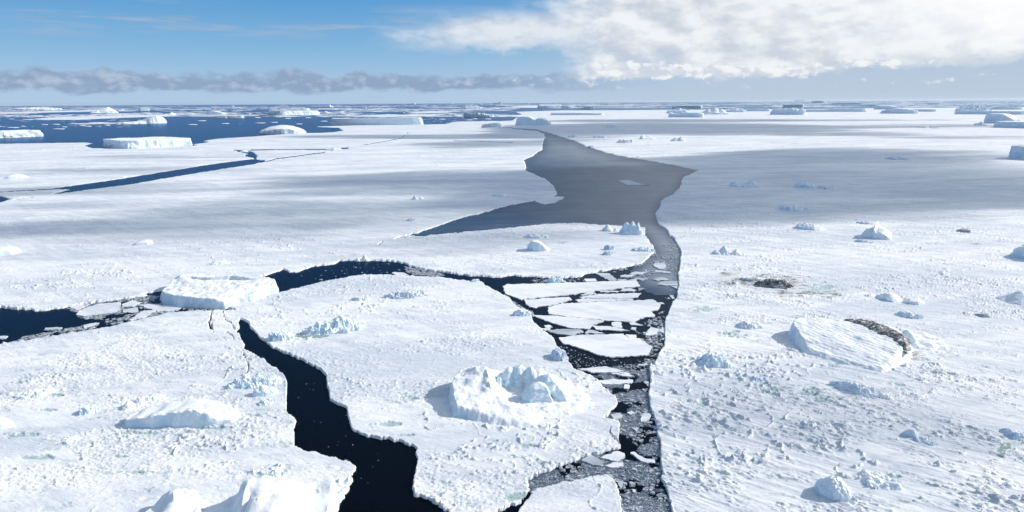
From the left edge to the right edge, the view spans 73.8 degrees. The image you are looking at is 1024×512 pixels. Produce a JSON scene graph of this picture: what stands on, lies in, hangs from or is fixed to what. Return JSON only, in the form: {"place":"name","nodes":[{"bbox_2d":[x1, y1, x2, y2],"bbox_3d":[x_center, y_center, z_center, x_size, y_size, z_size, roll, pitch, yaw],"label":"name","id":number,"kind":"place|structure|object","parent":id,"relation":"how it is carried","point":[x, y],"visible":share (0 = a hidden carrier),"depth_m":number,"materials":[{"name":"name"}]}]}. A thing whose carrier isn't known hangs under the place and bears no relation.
{"place":"outdoors","nodes":[
{"label":"outdoors","id":0,"kind":"place"},
{"bbox_2d":[0,100,1023,511],"bbox_3d":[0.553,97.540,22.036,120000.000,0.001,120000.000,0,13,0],"label":"sea","id":1,"kind":"structure","parent":0,"point":[384,482],"depth_m":365.69,"materials":[{"name":"liquid"}]},
{"bbox_2d":[0,130,43,137],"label":"iceberg","id":2,"kind":"object","parent":1,"relation":"on","point":[17,133],"visible":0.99,"depth_m":2144.41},
{"bbox_2d":[15,107,61,109],"bbox_3d":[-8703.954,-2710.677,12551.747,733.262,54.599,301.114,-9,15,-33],"label":"iceberg","id":3,"kind":"object","parent":1,"relation":"on","point":[41,108],"visible":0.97,"depth_m":12462.92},
{"bbox_2d":[0,110,99,113],"bbox_3d":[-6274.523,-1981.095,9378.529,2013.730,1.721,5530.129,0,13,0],"label":"ice floe","id":4,"kind":"object","parent":1,"relation":"on","point":[47,111],"visible":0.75,"depth_m":9539.97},
{"bbox_2d":[76,302,120,316],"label":"ice floe","id":5,"kind":"object","parent":1,"relation":"on","point":[98,309],"visible":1,"depth_m":339.30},
{"bbox_2d":[91,107,118,112],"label":"iceberg","id":6,"kind":"object","parent":1,"relation":"on","point":[107,110],"visible":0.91,"depth_m":7657.27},
{"bbox_2d":[36,114,175,119],"bbox_3d":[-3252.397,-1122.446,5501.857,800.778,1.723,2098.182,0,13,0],"label":"ice floe","id":7,"kind":"object","parent":1,"relation":"on","point":[88,117],"visible":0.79,"depth_m":5222.31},
{"bbox_2d":[122,300,140,306],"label":"ice floe","id":8,"kind":"object","parent":1,"relation":"on","point":[131,303],"visible":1,"depth_m":349.18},
{"bbox_2d":[116,116,166,123],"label":"iceberg","id":9,"kind":"object","parent":1,"relation":"on","point":[153,119],"visible":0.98,"depth_m":3543.26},
{"bbox_2d":[129,310,155,320],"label":"ice floe","id":10,"kind":"object","parent":1,"relation":"on","point":[144,314],"visible":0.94,"depth_m":330.84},
{"bbox_2d":[103,137,192,148],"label":"iceberg","id":11,"kind":"object","parent":1,"relation":"on","point":[141,142],"visible":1,"depth_m":1597.76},
{"bbox_2d":[139,304,183,311],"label":"ice floe","id":12,"kind":"object","parent":1,"relation":"on","point":[160,307],"visible":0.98,"depth_m":342.12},
{"bbox_2d":[146,488,206,511],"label":"iceberg","id":13,"kind":"object","parent":1,"relation":"on","point":[181,500],"visible":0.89,"depth_m":169.40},
{"bbox_2d":[0,309,355,511],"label":"ice sheet","id":14,"kind":"object","parent":1,"relation":"on","point":[108,461],"visible":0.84,"depth_m":214.95,"materials":[{"name":"ice"}]},
{"bbox_2d":[0,418,13,428],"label":"ice hummock","id":15,"kind":"object","parent":14,"relation":"on","point":[5,423],"visible":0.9,"depth_m":215.26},
{"bbox_2d":[15,385,56,399],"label":"ice hummock","id":16,"kind":"object","parent":14,"relation":"on","point":[36,392],"visible":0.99,"depth_m":237.70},
{"bbox_2d":[56,436,81,444],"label":"ice hummock","id":17,"kind":"object","parent":14,"relation":"on","point":[67,440],"visible":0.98,"depth_m":205.62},
{"bbox_2d":[77,405,100,415],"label":"ice hummock","id":18,"kind":"object","parent":14,"relation":"on","point":[89,409],"visible":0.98,"depth_m":224.65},
{"bbox_2d":[120,400,145,410],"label":"ice hummock","id":19,"kind":"object","parent":14,"relation":"on","point":[128,405],"visible":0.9,"depth_m":228.21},
{"bbox_2d":[136,393,166,404],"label":"ice hummock","id":20,"kind":"object","parent":14,"relation":"on","point":[151,398],"visible":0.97,"depth_m":233.33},
{"bbox_2d":[226,372,283,389],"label":"ice hummock","id":21,"kind":"object","parent":14,"relation":"on","point":[247,382],"visible":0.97,"depth_m":245.28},
{"bbox_2d":[252,385,277,396],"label":"ice hummock","id":22,"kind":"object","parent":14,"relation":"on","point":[262,391],"visible":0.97,"depth_m":237.11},
{"bbox_2d":[258,398,274,405],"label":"ice hummock","id":23,"kind":"object","parent":14,"relation":"on","point":[266,401],"visible":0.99,"depth_m":230.98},
{"bbox_2d":[262,469,287,476],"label":"ice hummock","id":24,"kind":"object","parent":14,"relation":"on","point":[273,473],"visible":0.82,"depth_m":186.49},
{"bbox_2d":[124,398,236,428],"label":"iceberg","id":25,"kind":"object","parent":1,"relation":"on","point":[195,413],"visible":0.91,"depth_m":214.97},
{"bbox_2d":[160,273,278,309],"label":"iceberg","id":26,"kind":"object","parent":1,"relation":"on","point":[193,290],"visible":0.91,"depth_m":356.41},
{"bbox_2d":[185,114,280,116],"bbox_3d":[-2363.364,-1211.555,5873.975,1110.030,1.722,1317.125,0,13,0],"label":"ice floe","id":27,"kind":"object","parent":1,"relation":"on","point":[207,115],"visible":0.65,"depth_m":5773.64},
{"bbox_2d":[204,475,338,511],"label":"iceberg","id":28,"kind":"object","parent":1,"relation":"on","point":[264,493],"visible":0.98,"depth_m":168.03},
{"bbox_2d":[259,125,306,133],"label":"iceberg","id":29,"kind":"object","parent":1,"relation":"on","point":[283,129],"visible":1,"depth_m":2273.12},
{"bbox_2d":[268,110,319,114],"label":"iceberg","id":30,"kind":"object","parent":1,"relation":"on","point":[307,112],"visible":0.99,"depth_m":5816.40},
{"bbox_2d":[12,161,678,511],"bbox_3d":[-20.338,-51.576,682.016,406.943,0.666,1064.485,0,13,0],"label":"brash ice","id":31,"kind":"structure","parent":1,"relation":"on","point":[570,477],"depth_m":228.21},
{"bbox_2d":[0,116,696,511],"bbox_3d":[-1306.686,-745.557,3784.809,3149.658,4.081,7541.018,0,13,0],"label":"ice sheet","id":32,"kind":"object","parent":1,"relation":"on","point":[302,210],"visible":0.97,"depth_m":698.39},
{"bbox_2d":[0,246,21,255],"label":"ice hummock","id":33,"kind":"object","parent":32,"relation":"on","point":[7,250],"visible":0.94,"depth_m":463.28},
{"bbox_2d":[4,174,27,178],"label":"ice hummock","id":34,"kind":"object","parent":32,"relation":"on","point":[14,176],"visible":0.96,"depth_m":940.57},
{"bbox_2d":[131,240,152,245],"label":"ice hummock","id":35,"kind":"object","parent":32,"relation":"on","point":[144,242],"visible":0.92,"depth_m":493.17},
{"bbox_2d":[329,117,422,124],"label":"iceberg","id":36,"kind":"object","parent":1,"relation":"on","point":[383,121],"visible":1,"depth_m":3115.14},
{"bbox_2d":[359,114,443,116],"bbox_3d":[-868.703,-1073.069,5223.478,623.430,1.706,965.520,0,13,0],"label":"ice floe","id":37,"kind":"object","parent":1,"relation":"on","point":[399,115],"visible":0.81,"depth_m":5250.58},
{"bbox_2d":[238,274,620,511],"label":"ice sheet","id":38,"kind":"object","parent":1,"relation":"on","point":[392,369],"visible":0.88,"depth_m":261.01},
{"bbox_2d":[266,331,294,341],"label":"ice hummock","id":39,"kind":"object","parent":38,"relation":"on","point":[279,336],"visible":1,"depth_m":292.80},
{"bbox_2d":[295,335,328,337],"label":"meltwater pond","id":40,"kind":"structure","parent":38,"relation":"on","point":[314,336],"depth_m":296.75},
{"bbox_2d":[301,314,364,334],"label":"ice hummock","id":41,"kind":"object","parent":38,"relation":"on","point":[340,324],"visible":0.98,"depth_m":302.78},
{"bbox_2d":[351,296,368,300],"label":"ice hummock","id":42,"kind":"object","parent":38,"relation":"on","point":[361,298],"visible":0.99,"depth_m":351.49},
{"bbox_2d":[384,290,426,298],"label":"ice hummock","id":43,"kind":"object","parent":38,"relation":"on","point":[404,295],"visible":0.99,"depth_m":355.24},
{"bbox_2d":[513,309,533,316],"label":"ice hummock","id":44,"kind":"object","parent":38,"relation":"on","point":[519,312],"visible":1,"depth_m":324.47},
{"bbox_2d":[550,347,568,360],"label":"ice hummock","id":45,"kind":"object","parent":38,"relation":"on","point":[558,353],"visible":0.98,"depth_m":269.60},
{"bbox_2d":[463,112,493,116],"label":"iceberg","id":46,"kind":"object","parent":1,"relation":"on","point":[469,114],"visible":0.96,"depth_m":4644.46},
{"bbox_2d":[451,121,515,124],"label":"ice floe","id":47,"kind":"object","parent":1,"relation":"on","point":[484,122],"visible":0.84,"depth_m":3371.45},
{"bbox_2d":[481,123,501,126],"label":"iceberg","id":48,"kind":"object","parent":1,"relation":"on","point":[492,125],"visible":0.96,"depth_m":2768.37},
{"bbox_2d":[360,222,653,277],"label":"ice sheet","id":49,"kind":"object","parent":1,"relation":"on","point":[576,250],"visible":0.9,"depth_m":462.40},
{"bbox_2d":[523,234,550,237],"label":"ice hummock","id":50,"kind":"object","parent":49,"relation":"on","point":[536,236],"visible":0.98,"depth_m":509.80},
{"bbox_2d":[527,240,549,250],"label":"ice hummock","id":51,"kind":"object","parent":49,"relation":"on","point":[535,245],"visible":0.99,"depth_m":464.09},
{"bbox_2d":[618,221,642,234],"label":"ice hummock","id":52,"kind":"object","parent":49,"relation":"on","point":[632,228],"visible":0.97,"depth_m":520.91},
{"bbox_2d":[631,246,655,251],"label":"ice hummock","id":53,"kind":"object","parent":49,"relation":"on","point":[644,249],"visible":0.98,"depth_m":462.48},
{"bbox_2d":[448,365,594,428],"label":"iceberg","id":54,"kind":"object","parent":1,"relation":"on","point":[521,396],"visible":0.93,"depth_m":228.36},
{"bbox_2d":[515,116,550,124],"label":"iceberg","id":55,"kind":"object","parent":1,"relation":"on","point":[525,120],"visible":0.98,"depth_m":2924.84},
{"bbox_2d":[524,297,571,306],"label":"ice floe","id":56,"kind":"object","parent":1,"relation":"on","point":[542,302],"visible":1,"depth_m":348.65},
{"bbox_2d":[534,196,563,204],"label":"ice floe","id":57,"kind":"object","parent":1,"relation":"on","point":[550,200],"visible":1,"depth_m":704.80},
{"bbox_2d":[409,129,697,294],"bbox_3d":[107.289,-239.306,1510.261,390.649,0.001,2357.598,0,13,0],"label":"new ice","id":58,"kind":"structure","parent":1,"relation":"on","point":[589,187],"depth_m":719.55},
{"bbox_2d":[537,104,571,107],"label":"iceberg","id":59,"kind":"object","parent":1,"relation":"on","point":[550,106],"visible":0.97,"depth_m":10697.22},
{"bbox_2d":[547,329,582,335],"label":"ice floe","id":60,"kind":"object","parent":1,"relation":"on","point":[568,332],"visible":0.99,"depth_m":302.88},
{"bbox_2d":[516,474,621,511],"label":"ice sheet","id":61,"kind":"object","parent":1,"relation":"on","point":[597,493],"visible":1,"depth_m":175.25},
{"bbox_2d":[534,315,603,329],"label":"ice floe","id":62,"kind":"object","parent":1,"relation":"on","point":[575,323],"visible":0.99,"depth_m":316.69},
{"bbox_2d":[503,280,640,299],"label":"ice floe","id":63,"kind":"object","parent":1,"relation":"on","point":[523,291],"visible":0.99,"depth_m":373.05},
{"bbox_2d":[544,277,565,282],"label":"ice hummock","id":64,"kind":"object","parent":63,"relation":"on","point":[555,280],"visible":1,"depth_m":384.80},
{"bbox_2d":[550,113,603,114],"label":"iceberg","id":65,"kind":"object","parent":1,"relation":"on","point":[576,114],"visible":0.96,"depth_m":5083.36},
{"bbox_2d":[582,455,603,466],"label":"ice floe","id":66,"kind":"object","parent":1,"relation":"on","point":[592,460],"visible":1,"depth_m":193.59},
{"bbox_2d":[528,361,671,511],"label":"slush ice","id":67,"kind":"structure","parent":1,"relation":"on","point":[541,475],"depth_m":191.46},
{"bbox_2d":[578,366,622,372],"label":"ice floe","id":68,"kind":"object","parent":1,"relation":"on","point":[605,369],"visible":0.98,"depth_m":259.70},
{"bbox_2d":[548,299,660,321],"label":"ice floe","id":69,"kind":"object","parent":1,"relation":"on","point":[626,311],"visible":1,"depth_m":333.45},
{"bbox_2d":[576,298,632,302],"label":"ice floe","id":70,"kind":"object","parent":1,"relation":"on","point":[596,300],"visible":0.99,"depth_m":351.40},
{"bbox_2d":[559,334,651,357],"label":"ice floe","id":71,"kind":"object","parent":1,"relation":"on","point":[615,345],"visible":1,"depth_m":286.36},
{"bbox_2d":[594,272,616,280],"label":"ice floe","id":72,"kind":"object","parent":1,"relation":"on","point":[608,276],"visible":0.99,"depth_m":397.69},
{"bbox_2d":[579,293,640,298],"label":"ice floe","id":73,"kind":"object","parent":1,"relation":"on","point":[623,295],"visible":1,"depth_m":357.14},
{"bbox_2d":[593,325,629,331],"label":"ice floe","id":74,"kind":"object","parent":1,"relation":"on","point":[606,328],"visible":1,"depth_m":306.58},
{"bbox_2d":[600,451,624,461],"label":"ice floe","id":75,"kind":"object","parent":1,"relation":"on","point":[615,456],"visible":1,"depth_m":196.22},
{"bbox_2d":[605,462,623,468],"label":"ice floe","id":76,"kind":"object","parent":1,"relation":"on","point":[613,465],"visible":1,"depth_m":191.39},
{"bbox_2d":[599,379,632,384],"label":"ice floe","id":77,"kind":"object","parent":1,"relation":"on","point":[615,382],"visible":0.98,"depth_m":248.66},
{"bbox_2d":[619,180,646,184],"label":"ice floe","id":78,"kind":"object","parent":1,"relation":"on","point":[627,182],"visible":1,"depth_m":856.14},
{"bbox_2d":[630,452,654,463],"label":"ice floe","id":79,"kind":"object","parent":1,"relation":"on","point":[641,458],"visible":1,"depth_m":194.51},
{"bbox_2d":[641,413,650,422],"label":"ice floe","id":80,"kind":"object","parent":1,"relation":"on","point":[645,417],"visible":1,"depth_m":220.31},
{"bbox_2d":[646,327,659,335],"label":"ice floe","id":81,"kind":"object","parent":1,"relation":"on","point":[652,331],"visible":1,"depth_m":302.34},
{"bbox_2d":[657,281,677,285],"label":"ice floe","id":82,"kind":"object","parent":1,"relation":"on","point":[669,283],"visible":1,"depth_m":381.65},
{"bbox_2d":[666,108,689,112],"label":"iceberg","id":83,"kind":"object","parent":1,"relation":"on","point":[678,110],"visible":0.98,"depth_m":5554.02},
{"bbox_2d":[668,112,703,116],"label":"iceberg","id":84,"kind":"object","parent":1,"relation":"on","point":[696,114],"visible":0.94,"depth_m":4202.73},
{"bbox_2d":[672,105,702,108],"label":"iceberg","id":85,"kind":"object","parent":1,"relation":"on","point":[690,107],"visible":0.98,"depth_m":9067.10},
{"bbox_2d":[699,107,728,113],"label":"iceberg","id":86,"kind":"object","parent":1,"relation":"on","point":[715,110],"visible":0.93,"depth_m":5082.71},
{"bbox_2d":[517,108,1023,511],"bbox_3d":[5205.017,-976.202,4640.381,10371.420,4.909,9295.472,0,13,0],"label":"ice sheet","id":87,"kind":"object","parent":1,"relation":"on","point":[790,431],"visible":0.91,"depth_m":345.04,"materials":[{"name":"snow"}]},
{"bbox_2d":[694,353,729,368],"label":"ice hummock","id":88,"kind":"object","parent":87,"relation":"on","point":[712,360],"visible":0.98,"depth_m":261.06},
{"bbox_2d":[711,246,741,255],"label":"ice hummock","id":89,"kind":"object","parent":87,"relation":"on","point":[724,250],"visible":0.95,"depth_m":450.83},
{"bbox_2d":[729,180,759,186],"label":"ice hummock","id":90,"kind":"object","parent":87,"relation":"on","point":[750,183],"visible":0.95,"depth_m":805.60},
{"bbox_2d":[734,321,761,329],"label":"ice hummock","id":91,"kind":"object","parent":87,"relation":"on","point":[748,325],"visible":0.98,"depth_m":305.24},
{"bbox_2d":[748,376,766,381],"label":"ice hummock","id":92,"kind":"object","parent":87,"relation":"on","point":[759,378],"visible":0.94,"depth_m":247.66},
{"bbox_2d":[754,278,793,288],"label":"dirty ice mound","id":93,"kind":"object","parent":87,"relation":"on","point":[775,283],"visible":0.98,"depth_m":372.07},
{"bbox_2d":[774,204,807,210],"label":"ice hummock","id":94,"kind":"object","parent":87,"relation":"on","point":[794,207],"visible":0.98,"depth_m":631.20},
{"bbox_2d":[794,181,815,187],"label":"ice hummock","id":95,"kind":"object","parent":87,"relation":"on","point":[802,184],"visible":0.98,"depth_m":790.91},
{"bbox_2d":[795,223,825,230],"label":"ice hummock","id":96,"kind":"object","parent":87,"relation":"on","point":[810,226],"visible":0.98,"depth_m":536.14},
{"bbox_2d":[814,475,852,501],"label":"ice hummock","id":97,"kind":"object","parent":87,"relation":"on","point":[832,488],"visible":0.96,"depth_m":174.14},
{"bbox_2d":[829,381,885,399],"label":"ice hummock","id":98,"kind":"object","parent":87,"relation":"on","point":[865,390],"visible":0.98,"depth_m":236.15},
{"bbox_2d":[855,221,893,239],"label":"ice hummock","id":99,"kind":"object","parent":87,"relation":"on","point":[877,231],"visible":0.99,"depth_m":499.22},
{"bbox_2d":[853,469,903,490],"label":"ice hummock","id":100,"kind":"object","parent":87,"relation":"on","point":[874,479],"visible":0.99,"depth_m":180.96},
{"bbox_2d":[877,292,924,304],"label":"ice hummock","id":101,"kind":"object","parent":87,"relation":"on","point":[889,297],"visible":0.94,"depth_m":343.26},
{"bbox_2d":[895,311,923,318],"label":"ice hummock","id":102,"kind":"object","parent":87,"relation":"on","point":[916,315],"visible":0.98,"depth_m":319.12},
{"bbox_2d":[902,429,916,437],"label":"ice hummock","id":103,"kind":"object","parent":87,"relation":"on","point":[910,433],"visible":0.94,"depth_m":205.60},
{"bbox_2d":[902,330,946,349],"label":"snow drift","id":104,"kind":"object","parent":87,"relation":"on","point":[926,341],"visible":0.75,"depth_m":284.32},
{"bbox_2d":[913,436,937,445],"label":"ice hummock","id":105,"kind":"object","parent":87,"relation":"on","point":[924,440],"visible":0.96,"depth_m":202.28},
{"bbox_2d":[998,442,1010,456],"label":"meltwater pond","id":106,"kind":"structure","parent":87,"relation":"on","point":[1008,445],"depth_m":198.32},
{"bbox_2d":[996,291,1023,305],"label":"ice hummock","id":107,"kind":"object","parent":87,"relation":"on","point":[1017,297],"visible":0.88,"depth_m":341.60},
{"bbox_2d":[999,428,1023,439],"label":"ice hummock","id":108,"kind":"object","parent":87,"relation":"on","point":[1013,434],"visible":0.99,"depth_m":205.23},
{"bbox_2d":[1010,244,1023,259],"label":"ice hummock","id":109,"kind":"object","parent":87,"relation":"on","point":[1017,252],"visible":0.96,"depth_m":435.68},
{"bbox_2d":[770,108,806,114],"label":"iceberg","id":110,"kind":"object","parent":1,"relation":"on","point":[790,111],"visible":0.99,"depth_m":4782.70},
{"bbox_2d":[805,108,865,111],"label":"iceberg","id":111,"kind":"object","parent":1,"relation":"on","point":[840,110],"visible":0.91,"depth_m":5855.36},
{"bbox_2d":[788,318,912,372],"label":"iceberg","id":112,"kind":"object","parent":1,"relation":"on","point":[872,345],"visible":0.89,"depth_m":276.06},
{"bbox_2d":[874,105,899,108],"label":"iceberg","id":113,"kind":"object","parent":1,"relation":"on","point":[884,107],"visible":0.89,"depth_m":7135.04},
{"bbox_2d":[880,108,918,113],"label":"iceberg","id":114,"kind":"object","parent":1,"relation":"on","point":[899,111],"visible":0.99,"depth_m":4972.36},
{"bbox_2d":[955,104,991,110],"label":"iceberg","id":115,"kind":"object","parent":1,"relation":"on","point":[969,107],"visible":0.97,"depth_m":5614.15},
{"bbox_2d":[954,111,1023,114],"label":"iceberg","id":116,"kind":"object","parent":1,"relation":"on","point":[991,112],"visible":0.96,"depth_m":4551.18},
{"bbox_2d":[984,113,1019,122],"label":"iceberg","id":117,"kind":"object","parent":1,"relation":"on","point":[992,118],"visible":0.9,"depth_m":2856.80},
{"bbox_2d":[989,106,1022,109],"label":"iceberg","id":118,"kind":"object","parent":1,"relation":"on","point":[1004,108],"visible":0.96,"depth_m":6532.22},
{"bbox_2d":[993,121,1023,127],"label":"iceberg","id":119,"kind":"object","parent":1,"relation":"on","point":[1008,124],"visible":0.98,"depth_m":2410.93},
{"bbox_2d":[1008,145,1023,158],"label":"iceberg","id":120,"kind":"object","parent":1,"relation":"on","point":[1016,152],"visible":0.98,"depth_m":1155.09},
{"bbox_2d":[0,101,1023,126],"bbox_3d":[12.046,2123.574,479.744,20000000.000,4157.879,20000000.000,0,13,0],"label":"pack ice","id":121,"kind":"structure","parent":0,"point":[394,109],"depth_m":11060.42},
{"bbox_2d":[0,0,1023,105],"label":"sky","id":122,"kind":"structure","parent":0,"point":[53,52],"materials":[{"name":"blue"}]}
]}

